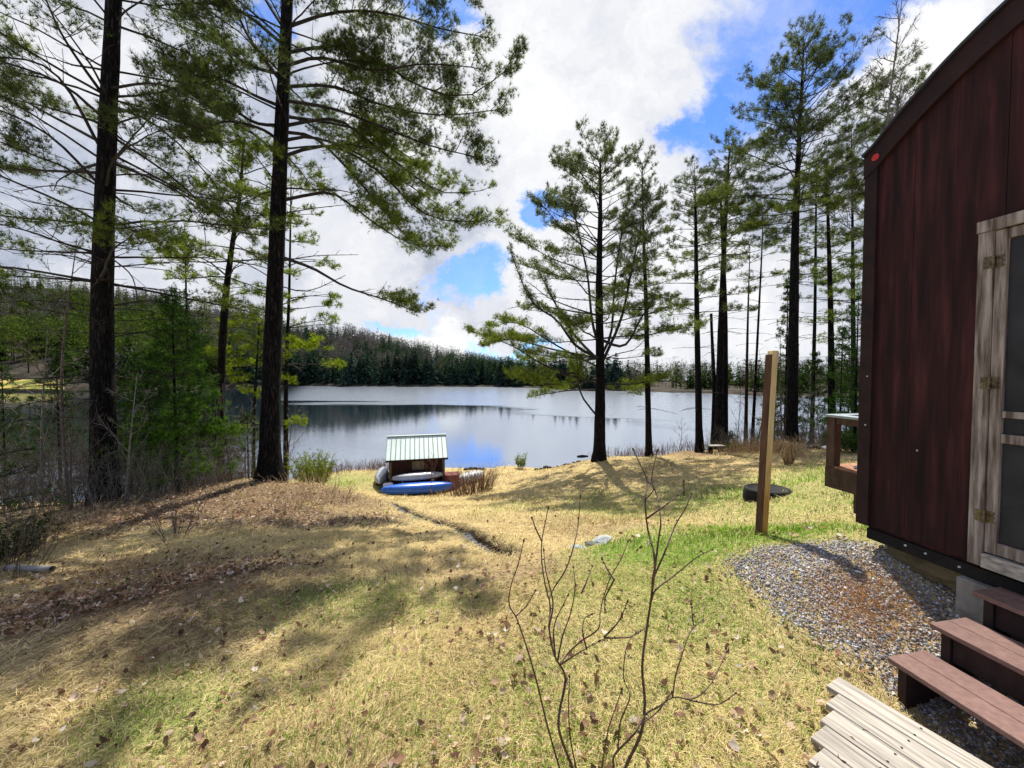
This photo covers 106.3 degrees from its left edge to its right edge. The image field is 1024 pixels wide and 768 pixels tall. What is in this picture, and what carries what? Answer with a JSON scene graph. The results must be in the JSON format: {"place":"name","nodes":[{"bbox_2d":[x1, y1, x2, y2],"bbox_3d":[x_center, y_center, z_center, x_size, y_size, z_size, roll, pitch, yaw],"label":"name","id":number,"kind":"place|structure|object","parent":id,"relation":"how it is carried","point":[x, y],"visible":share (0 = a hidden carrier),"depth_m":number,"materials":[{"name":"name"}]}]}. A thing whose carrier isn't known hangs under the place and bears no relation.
{"place":"outdoors","nodes":[
{"label":"outdoors","id":0,"kind":"place"},
{"bbox_2d":[0,379,63,388],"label":"lawn","id":1,"kind":"structure","parent":0,"point":[29,382],"depth_m":118.82,"materials":[{"name":"yellow plant"}]},
{"bbox_2d":[0,375,857,503],"bbox_3d":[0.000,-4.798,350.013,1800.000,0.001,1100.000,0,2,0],"label":"lake","id":2,"kind":"structure","parent":0,"point":[483,426],"depth_m":45.60,"materials":[{"name":"blue liquid"}]},
{"bbox_2d":[0,287,857,396],"bbox_3d":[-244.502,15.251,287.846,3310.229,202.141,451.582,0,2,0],"label":"hills","id":3,"kind":"structure","parent":0,"point":[19,370],"depth_m":141.74,"materials":[{"name":"green plant"}]},
{"bbox_2d":[0,315,36,360],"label":"evergreen tree","id":4,"kind":"object","parent":3,"relation":"on","point":[12,323],"visible":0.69,"depth_m":146.88,"materials":[{"name":"green plant"}]},
{"bbox_2d":[2,324,51,372],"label":"evergreen tree","id":5,"kind":"object","parent":3,"relation":"on","point":[25,341],"visible":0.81,"depth_m":132.26,"materials":[{"name":"green plant"}]},
{"bbox_2d":[14,310,52,346],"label":"evergreen tree","id":6,"kind":"object","parent":3,"relation":"on","point":[33,325],"visible":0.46,"depth_m":151.72,"materials":[{"name":"green plant"}]},
{"bbox_2d":[20,327,49,357],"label":"evergreen tree","id":7,"kind":"object","parent":3,"relation":"on","point":[33,351],"visible":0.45,"depth_m":150.39,"materials":[{"name":"green plant"}]},
{"bbox_2d":[28,318,68,351],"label":"evergreen tree","id":8,"kind":"object","parent":3,"relation":"on","point":[45,327],"visible":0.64,"depth_m":147.89,"materials":[{"name":"green plant"}]},
{"bbox_2d":[35,332,82,376],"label":"evergreen tree","id":9,"kind":"object","parent":3,"relation":"on","point":[75,368],"visible":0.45,"depth_m":126.80,"materials":[{"name":"green plant"}]},
{"bbox_2d":[52,320,88,363],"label":"evergreen tree","id":10,"kind":"object","parent":3,"relation":"on","point":[77,333],"visible":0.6,"depth_m":141.56,"materials":[{"name":"green plant"}]},
{"bbox_2d":[53,344,87,380],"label":"evergreen tree","id":11,"kind":"object","parent":3,"relation":"on","point":[73,354],"visible":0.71,"depth_m":123.11,"materials":[{"name":"green plant"}]},
{"bbox_2d":[115,335,146,380],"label":"evergreen tree","id":12,"kind":"object","parent":3,"relation":"on","point":[130,363],"visible":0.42,"depth_m":127.48,"materials":[{"name":"green plant"}]},
{"bbox_2d":[234,349,261,381],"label":"conifer","id":13,"kind":"object","parent":3,"relation":"on","point":[246,370],"visible":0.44,"depth_m":153.97,"materials":[{"name":"green plant"}]},
{"bbox_2d":[288,351,311,384],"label":"conifer","id":14,"kind":"object","parent":3,"relation":"on","point":[298,374],"visible":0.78,"depth_m":167.15,"materials":[{"name":"green plant"}]},
{"bbox_2d":[300,353,317,383],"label":"conifer","id":15,"kind":"object","parent":3,"relation":"on","point":[308,371],"visible":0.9,"depth_m":167.56,"materials":[{"name":"green plant"}]},
{"bbox_2d":[336,356,357,384],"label":"conifer","id":16,"kind":"object","parent":3,"relation":"on","point":[344,378],"visible":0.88,"depth_m":156.90,"materials":[{"name":"green plant"}]},
{"bbox_2d":[343,349,359,384],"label":"conifer","id":17,"kind":"object","parent":3,"relation":"on","point":[351,367],"visible":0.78,"depth_m":158.47,"materials":[{"name":"green plant"}]},
{"bbox_2d":[379,353,397,384],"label":"conifer","id":18,"kind":"object","parent":3,"relation":"on","point":[387,376],"visible":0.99,"depth_m":161.42,"materials":[{"name":"green plant"}]},
{"bbox_2d":[395,350,413,384],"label":"conifer","id":19,"kind":"object","parent":3,"relation":"on","point":[403,378],"visible":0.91,"depth_m":158.09,"materials":[{"name":"green plant"}]},
{"bbox_2d":[408,348,422,384],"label":"conifer","id":20,"kind":"object","parent":3,"relation":"on","point":[417,375],"visible":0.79,"depth_m":159.81,"materials":[{"name":"green plant"}]},
{"bbox_2d":[0,273,859,392],"bbox_3d":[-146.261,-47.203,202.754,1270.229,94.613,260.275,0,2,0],"label":"evergreen forest","id":21,"kind":"object","parent":3,"relation":"on","point":[705,380],"visible":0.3,"depth_m":203.78,"materials":[{"name":"green plant"}]},
{"bbox_2d":[0,276,859,388],"bbox_3d":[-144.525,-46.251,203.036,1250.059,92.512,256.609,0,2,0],"label":"leafless forest","id":22,"kind":"object","parent":3,"relation":"on","point":[359,335],"visible":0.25,"depth_m":218.82,"materials":[{"name":"green plant"}]},
{"bbox_2d":[421,359,443,384],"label":"conifer","id":23,"kind":"object","parent":3,"relation":"on","point":[433,378],"visible":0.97,"depth_m":158.02,"materials":[{"name":"green plant"}]},
{"bbox_2d":[442,360,458,384],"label":"conifer","id":24,"kind":"object","parent":3,"relation":"on","point":[451,380],"visible":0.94,"depth_m":159.72,"materials":[{"name":"green plant"}]},
{"bbox_2d":[464,360,482,384],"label":"conifer","id":25,"kind":"object","parent":3,"relation":"on","point":[473,379],"visible":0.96,"depth_m":157.08,"materials":[{"name":"green plant"}]},
{"bbox_2d":[389,503,495,556],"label":"stream","id":26,"kind":"structure","parent":0,"point":[467,534],"depth_m":5.93,"materials":[{"name":"black liquid"}]},
{"bbox_2d":[0,0,1003,374],"label":"sky","id":27,"kind":"structure","parent":0,"point":[663,72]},
{"bbox_2d":[0,448,1023,767],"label":"ground","id":28,"kind":"structure","parent":0,"point":[480,532],"depth_m":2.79,"materials":[{"name":"beige plant"}]},
{"bbox_2d":[0,362,55,501],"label":"hemlock tree","id":29,"kind":"object","parent":28,"relation":"on","point":[12,412],"visible":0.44,"depth_m":12.03,"materials":[{"name":"green plant"}]},
{"bbox_2d":[2,564,55,571],"bbox_3d":[-5.339,2.039,4.246,0.636,0.103,0.068,0,2,9],"label":"drain pipe","id":30,"kind":"object","parent":28,"relation":"on","point":[35,568],"visible":0.95,"depth_m":4.22,"materials":[{"name":"plastic"}]},
{"bbox_2d":[0,499,66,564],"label":"shrub","id":31,"kind":"object","parent":28,"relation":"on","point":[34,539],"visible":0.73,"depth_m":4.64,"materials":[{"name":"leaf"},{"name":"twig bark"}]},
{"bbox_2d":[0,385,78,528],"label":"fir tree","id":32,"kind":"object","parent":28,"relation":"on","point":[14,472],"visible":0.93,"depth_m":5.10,"materials":[{"name":"green plant"}]},
{"bbox_2d":[0,486,80,577],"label":"shrub","id":33,"kind":"object","parent":28,"relation":"on","point":[21,544],"visible":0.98,"depth_m":4.34,"materials":[{"name":"brown plant"}]},
{"bbox_2d":[0,326,83,508],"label":"sapling","id":34,"kind":"object","parent":28,"relation":"on","point":[41,438],"visible":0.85,"depth_m":7.53,"materials":[{"name":"brown plant"}]},
{"bbox_2d":[0,350,88,503],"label":"hemlock tree","id":35,"kind":"object","parent":28,"relation":"on","point":[55,367],"visible":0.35,"depth_m":10.85,"materials":[{"name":"green plant"}]},
{"bbox_2d":[39,381,102,509],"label":"sapling","id":36,"kind":"object","parent":28,"relation":"on","point":[71,463],"visible":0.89,"depth_m":6.87,"materials":[{"name":"brown plant"}]},
{"bbox_2d":[3,492,143,539],"bbox_3d":[-6.311,1.951,5.661,1.376,0.456,1.551,0,2,0],"label":"weed clump","id":37,"kind":"object","parent":28,"relation":"on","point":[82,517],"visible":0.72,"depth_m":5.67,"materials":[{"name":"brown plant"}]},
{"bbox_2d":[6,239,147,506],"bbox_3d":[-8.468,-0.178,7.582,1.675,5.302,2.707,0,2,12],"label":"sapling","id":38,"kind":"object","parent":28,"relation":"on","point":[61,403],"visible":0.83,"depth_m":7.35,"materials":[{"name":"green plant"}]},
{"bbox_2d":[67,398,122,510],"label":"sapling","id":39,"kind":"object","parent":28,"relation":"on","point":[85,477],"visible":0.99,"depth_m":6.56,"materials":[{"name":"brown plant"}]},
{"bbox_2d":[41,540,162,590],"bbox_3d":[-4.194,1.897,3.982,0.879,0.374,0.969,0,2,0],"label":"weed clump","id":40,"kind":"object","parent":28,"relation":"on","point":[114,566],"visible":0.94,"depth_m":3.96,"materials":[{"name":"brown plant"}]},
{"bbox_2d":[83,366,160,492],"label":"hemlock tree","id":41,"kind":"object","parent":28,"relation":"on","point":[126,387],"visible":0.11,"depth_m":11.86,"materials":[{"name":"green plant"}]},
{"bbox_2d":[94,368,156,503],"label":"sapling","id":42,"kind":"object","parent":28,"relation":"on","point":[128,465],"visible":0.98,"depth_m":6.86,"materials":[{"name":"brown plant"}]},
{"bbox_2d":[81,360,204,493],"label":"fir tree","id":43,"kind":"object","parent":28,"relation":"on","point":[123,392],"visible":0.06,"depth_m":9.27,"materials":[{"name":"green plant"}]},
{"bbox_2d":[0,0,293,505],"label":"pine tree","id":44,"kind":"object","parent":28,"relation":"on","point":[104,225],"visible":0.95,"depth_m":7.36,"materials":[{"name":"green plant"}]},
{"bbox_2d":[0,392,300,517],"bbox_3d":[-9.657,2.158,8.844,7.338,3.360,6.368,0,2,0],"label":"bank brush","id":45,"kind":"object","parent":28,"relation":"on","point":[7,482],"visible":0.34,"depth_m":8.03,"materials":[{"name":"brown plant"}]},
{"bbox_2d":[84,283,246,496],"bbox_3d":[-7.413,0.254,8.252,2.522,4.952,2.394,0,2,0],"label":"fir tree","id":46,"kind":"object","parent":28,"relation":"on","point":[174,437],"visible":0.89,"depth_m":8.06,"materials":[{"name":"green plant"}]},
{"bbox_2d":[128,465,211,541],"bbox_3d":[-4.603,1.553,5.194,1.046,1.121,0.830,2,2,45],"label":"shrub","id":47,"kind":"object","parent":28,"relation":"on","point":[176,520],"visible":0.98,"depth_m":5.18,"materials":[{"name":"brown plant"}]},
{"bbox_2d":[147,566,221,594],"bbox_3d":[-3.086,1.846,3.618,0.564,0.216,0.503,1,2,36],"label":"weed clump","id":48,"kind":"object","parent":28,"relation":"on","point":[186,577],"visible":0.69,"depth_m":3.61,"materials":[{"name":"brown plant"}]},
{"bbox_2d":[155,225,226,488],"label":"spruce tree","id":49,"kind":"object","parent":28,"relation":"on","point":[187,300],"visible":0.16,"depth_m":12.34,"materials":[{"name":"green plant"}]},
{"bbox_2d":[182,385,244,488],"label":"fir tree","id":50,"kind":"object","parent":28,"relation":"on","point":[213,436],"visible":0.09,"depth_m":11.94,"materials":[{"name":"green plant"}]},
{"bbox_2d":[201,385,243,481],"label":"sapling","id":51,"kind":"object","parent":28,"relation":"on","point":[225,434],"visible":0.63,"depth_m":9.10,"materials":[{"name":"brown plant"}]},
{"bbox_2d":[141,120,328,483],"bbox_3d":[-7.983,-1.791,11.381,4.804,11.390,4.303,1,2,41],"label":"pine tree","id":52,"kind":"object","parent":28,"relation":"on","point":[222,339],"visible":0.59,"depth_m":10.92,"materials":[{"name":"green plant"}]},
{"bbox_2d":[218,398,259,479],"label":"sapling","id":53,"kind":"object","parent":28,"relation":"on","point":[246,438],"visible":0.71,"depth_m":10.44,"materials":[{"name":"brown plant"}]},
{"bbox_2d":[229,410,258,477],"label":"fir tree","id":54,"kind":"object","parent":28,"relation":"on","point":[245,418],"visible":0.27,"depth_m":12.44,"materials":[{"name":"green plant"}]},
{"bbox_2d":[192,308,307,478],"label":"pine tree","id":55,"kind":"object","parent":28,"relation":"on","point":[249,387],"visible":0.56,"depth_m":13.95,"materials":[{"name":"green plant"}]},
{"bbox_2d":[201,154,347,473],"bbox_3d":[-8.811,-1.845,15.197,4.594,13.554,4.905,0,2,0],"label":"pine tree","id":56,"kind":"object","parent":28,"relation":"on","point":[310,343],"visible":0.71,"depth_m":14.95,"materials":[{"name":"green plant"}]},
{"bbox_2d":[231,482,334,515],"bbox_3d":[-4.397,2.207,7.359,1.796,0.642,1.616,0,2,0],"label":"weed clump","id":57,"kind":"object","parent":28,"relation":"on","point":[277,496],"visible":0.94,"depth_m":7.46,"materials":[{"name":"brown plant"}]},
{"bbox_2d":[281,401,307,479],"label":"sapling","id":58,"kind":"object","parent":28,"relation":"on","point":[291,440],"visible":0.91,"depth_m":10.86,"materials":[{"name":"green plant"}]},
{"bbox_2d":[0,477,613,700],"bbox_3d":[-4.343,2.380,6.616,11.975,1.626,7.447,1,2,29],"label":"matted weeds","id":59,"kind":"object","parent":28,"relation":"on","point":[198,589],"visible":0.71,"depth_m":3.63,"materials":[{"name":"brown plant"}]},
{"bbox_2d":[283,448,339,483],"bbox_3d":[-5.496,2.320,10.645,1.395,1.281,1.352,1,2,22],"label":"shrub","id":60,"kind":"object","parent":28,"relation":"on","point":[321,464],"visible":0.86,"depth_m":10.48,"materials":[{"name":"green plant"}]},
{"bbox_2d":[259,469,365,500],"bbox_3d":[-4.461,2.357,9.025,2.086,0.951,2.237,0,2,0],"label":"weed clump","id":61,"kind":"object","parent":28,"relation":"on","point":[317,486],"visible":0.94,"depth_m":8.98,"materials":[{"name":"brown plant"}]},
{"bbox_2d":[139,0,529,482],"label":"pine tree","id":62,"kind":"object","parent":28,"relation":"on","point":[380,134],"visible":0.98,"depth_m":8.88,"materials":[{"name":"green plant"}]},
{"bbox_2d":[292,457,388,476],"bbox_3d":[-9.140,4.598,21.215,5.668,1.375,3.010,-1,2,-26],"label":"shore brush","id":63,"kind":"object","parent":28,"relation":"on","point":[380,465],"visible":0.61,"depth_m":21.43,"materials":[{"name":"brown plant"}]},
{"bbox_2d":[374,467,388,486],"bbox_3d":[-6.163,4.427,18.194,0.620,0.656,2.650,0,2,-15],"label":"rowboat","id":64,"kind":"object","parent":28,"relation":"on","point":[381,476],"visible":1,"depth_m":17.55,"materials":[{"name":"silver metal"}]},
{"bbox_2d":[385,434,447,484],"bbox_3d":[-4.622,3.834,18.741,2.786,2.708,2.474,0,2,-14],"label":"shed","id":65,"kind":"object","parent":28,"relation":"on","point":[408,454],"visible":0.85,"depth_m":17.89,"materials":[{"name":"white metal"}]},
{"bbox_2d":[392,471,441,494],"bbox_3d":[-4.253,4.540,17.307,2.220,1.101,0.600,0,2,-14],"label":"canoe","id":66,"kind":"object","parent":28,"relation":"on","point":[402,478],"visible":0.94,"depth_m":17.08,"materials":[{"name":"silver metal"}]},
{"bbox_2d":[381,481,454,493],"bbox_3d":[-4.064,4.506,16.838,3.205,0.400,0.764,-1,2,-21],"label":"kayak","id":67,"kind":"object","parent":28,"relation":"on","point":[413,488],"visible":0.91,"depth_m":16.52,"materials":[{"name":"blue plastic"}]},
{"bbox_2d":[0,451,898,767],"bbox_3d":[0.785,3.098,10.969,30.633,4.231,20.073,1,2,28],"label":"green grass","id":68,"kind":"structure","parent":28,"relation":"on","point":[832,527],"depth_m":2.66,"materials":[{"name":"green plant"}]},
{"bbox_2d":[441,461,505,496],"bbox_3d":[-1.460,3.815,15.382,2.766,1.665,2.618,0,2,0],"label":"shrub","id":69,"kind":"object","parent":28,"relation":"on","point":[472,486],"visible":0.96,"depth_m":15.16,"materials":[{"name":"brown plant"}]},
{"bbox_2d":[0,479,1023,767],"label":"fallen leaves","id":70,"kind":"object","parent":28,"relation":"on","point":[396,757],"depth_m":2.92,"materials":[{"name":"brown plant"}]},
{"bbox_2d":[462,114,710,461],"bbox_3d":[2.713,-3.575,16.689,9.447,14.729,8.908,-1,2,-25],"label":"pine tree","id":71,"kind":"object","parent":28,"relation":"on","point":[601,290],"visible":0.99,"depth_m":16.35,"materials":[{"name":"green plant"}]},
{"bbox_2d":[508,447,736,767],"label":"bare shrub","id":72,"kind":"object","parent":28,"relation":"on","point":[645,713],"visible":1,"depth_m":1.61,"materials":[{"name":"brown plant"}]},
{"bbox_2d":[606,141,696,456],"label":"pine tree","id":73,"kind":"object","parent":28,"relation":"on","point":[645,284],"visible":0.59,"depth_m":17.84,"materials":[{"name":"green plant"}]},
{"bbox_2d":[588,438,729,457],"bbox_3d":[8.307,3.513,20.387,10.088,1.736,2.934,-1,2,-23],"label":"shore brush","id":74,"kind":"object","parent":28,"relation":"on","point":[659,451],"visible":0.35,"depth_m":19.89,"materials":[{"name":"brown plant"}]},
{"bbox_2d":[648,154,761,452],"bbox_3d":[9.191,-3.613,19.009,4.644,14.770,5.532,0,2,0],"label":"pine tree","id":75,"kind":"object","parent":28,"relation":"on","point":[699,440],"visible":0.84,"depth_m":18.87,"materials":[{"name":"green plant"}]},
{"bbox_2d":[701,313,717,443],"bbox_3d":[10.663,0.054,20.316,1.135,7.558,1.471,0,2,0],"label":"dead trunk","id":76,"kind":"object","parent":28,"relation":"on","point":[712,364],"visible":0.77,"depth_m":20.23,"materials":[{"name":"brown wood"}]},
{"bbox_2d":[667,124,785,449],"bbox_3d":[11.304,-4.770,19.939,5.013,17.222,5.735,0,2,0],"label":"pine tree","id":77,"kind":"object","parent":28,"relation":"on","point":[718,414],"visible":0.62,"depth_m":19.83,"materials":[{"name":"green plant"}]},
{"bbox_2d":[686,167,768,446],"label":"pine tree","id":78,"kind":"object","parent":28,"relation":"on","point":[725,412],"visible":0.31,"depth_m":20.47,"materials":[{"name":"green plant"}]},
{"bbox_2d":[734,235,761,444],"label":"pine tree","id":79,"kind":"object","parent":28,"relation":"on","point":[746,383],"visible":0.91,"depth_m":19.95,"materials":[{"name":"green plant"}]},
{"bbox_2d":[732,198,789,444],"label":"pine tree","id":80,"kind":"object","parent":28,"relation":"on","point":[756,365],"visible":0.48,"depth_m":19.95,"materials":[{"name":"green plant"}]},
{"bbox_2d":[702,431,821,455],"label":"pale weeds","id":81,"kind":"object","parent":28,"relation":"on","point":[749,449],"visible":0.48,"depth_m":15.57,"materials":[{"name":"brown plant"}]},
{"bbox_2d":[670,413,857,452],"bbox_3d":[13.552,2.441,17.631,10.918,3.111,7.667,0,2,0],"label":"wood brush","id":82,"kind":"object","parent":28,"relation":"on","point":[780,435],"visible":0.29,"depth_m":17.66,"materials":[{"name":"brown plant"}]},
{"bbox_2d":[755,351,777,535],"bbox_3d":[2.642,0.741,3.998,0.240,2.175,0.090,-1,2,-27],"label":"wooden post","id":83,"kind":"object","parent":28,"relation":"on","point":[766,439],"visible":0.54,"depth_m":3.97,"materials":[{"name":"brown wood"}]},
{"bbox_2d":[742,483,791,501],"bbox_3d":[5.320,2.254,7.997,0.929,0.302,0.774,0,2,0],"label":"black tub","id":84,"kind":"object","parent":28,"relation":"on","point":[750,492],"visible":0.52,"depth_m":7.91,"materials":[{"name":"plastic"}]},
{"bbox_2d":[756,327,809,434],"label":"sapling","id":85,"kind":"object","parent":28,"relation":"on","point":[781,408],"visible":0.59,"depth_m":18.98,"materials":[{"name":"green plant"}]},
{"bbox_2d":[774,275,806,435],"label":"spruce tree","id":86,"kind":"object","parent":28,"relation":"on","point":[784,310],"visible":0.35,"depth_m":19.82,"materials":[{"name":"green plant"}]},
{"bbox_2d":[772,439,812,464],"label":"grass clump","id":87,"kind":"object","parent":28,"relation":"on","point":[787,451],"visible":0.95,"depth_m":11.34,"materials":[{"name":"brown plant"}]},
{"bbox_2d":[694,11,927,443],"bbox_3d":[11.930,-5.927,15.895,7.063,18.091,7.065,-1,2,-36],"label":"pine tree","id":88,"kind":"object","parent":28,"relation":"on","point":[823,51],"visible":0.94,"depth_m":15.41,"materials":[{"name":"green plant"}]},
{"bbox_2d":[776,140,846,439],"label":"pine tree","id":89,"kind":"object","parent":28,"relation":"on","point":[814,267],"visible":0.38,"depth_m":20.94,"materials":[{"name":"green plant"}]},
{"bbox_2d":[798,351,827,444],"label":"spruce tree","id":90,"kind":"object","parent":28,"relation":"on","point":[817,370],"visible":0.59,"depth_m":18.90,"materials":[{"name":"green plant"}]},
{"bbox_2d":[769,143,864,413],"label":"pine tree","id":91,"kind":"object","parent":28,"relation":"on","point":[829,282],"visible":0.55,"depth_m":16.91,"materials":[{"name":"green plant"}]},
{"bbox_2d":[809,324,859,442],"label":"fir tree","id":92,"kind":"object","parent":28,"relation":"on","point":[825,399],"visible":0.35,"depth_m":16.87,"materials":[{"name":"green plant"}]},
{"bbox_2d":[809,292,861,452],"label":"fir tree","id":93,"kind":"object","parent":28,"relation":"on","point":[854,429],"visible":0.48,"depth_m":12.97,"materials":[{"name":"green plant"}]},
{"bbox_2d":[825,413,857,513],"bbox_3d":[4.751,1.119,4.160,2.010,1.514,1.110,0,2,-11],"label":"porch","id":94,"kind":"object","parent":28,"relation":"on","point":[841,477],"visible":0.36,"depth_m":4.41,"materials":[{"name":"brown wood"}]},
{"bbox_2d":[808,105,880,430],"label":"pine tree","id":95,"kind":"object","parent":28,"relation":"on","point":[853,285],"visible":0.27,"depth_m":21.95,"materials":[{"name":"green plant"}]},
{"bbox_2d":[832,366,859,441],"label":"spruce tree","id":96,"kind":"object","parent":28,"relation":"on","point":[846,406],"visible":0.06,"depth_m":15.48,"materials":[{"name":"green plant"}]},
{"bbox_2d":[840,431,857,452],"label":"shrub","id":97,"kind":"object","parent":28,"relation":"on","point":[845,442],"visible":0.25,"depth_m":12.89,"materials":[{"name":"green plant"}]},
{"bbox_2d":[806,0,924,237],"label":"birch tree","id":98,"kind":"object","parent":28,"relation":"on","point":[888,109],"visible":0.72,"depth_m":13.73,"materials":[{"name":"green plant"}]},
{"bbox_2d":[816,62,933,303],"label":"pine tree","id":99,"kind":"object","parent":28,"relation":"on","point":[911,82],"visible":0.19,"depth_m":15.56,"materials":[{"name":"green plant"}]},
{"bbox_2d":[808,677,992,767],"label":"wooden platform","id":100,"kind":"structure","parent":28,"relation":"on","point":[891,738],"depth_m":1.84,"materials":[{"name":"wood"}]},
{"bbox_2d":[856,0,1023,595],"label":"cabin","id":101,"kind":"object","parent":28,"relation":"on","point":[940,478],"visible":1,"depth_m":2.58,"materials":[{"name":"brown wood"}]},
{"bbox_2d":[984,224,1023,563],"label":"screen door","id":102,"kind":"structure","parent":101,"relation":"in","point":[1004,538],"depth_m":2.32,"materials":[{"name":"grey wood"}]},
{"bbox_2d":[887,587,1023,748],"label":"porch steps","id":103,"kind":"structure","parent":28,"relation":"on","point":[990,650],"depth_m":2.11,"materials":[{"name":"brown wood"}]},
{"bbox_2d":[955,575,1023,643],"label":"concrete pier","id":104,"kind":"structure","parent":28,"relation":"on","point":[969,605],"depth_m":2.47,"materials":[{"name":"grey concrete"}]},
{"bbox_2d":[721,536,1023,767],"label":"gravel","id":105,"kind":"structure","parent":0,"point":[926,709],"depth_m":2.72,"materials":[{"name":"grey gravel"}]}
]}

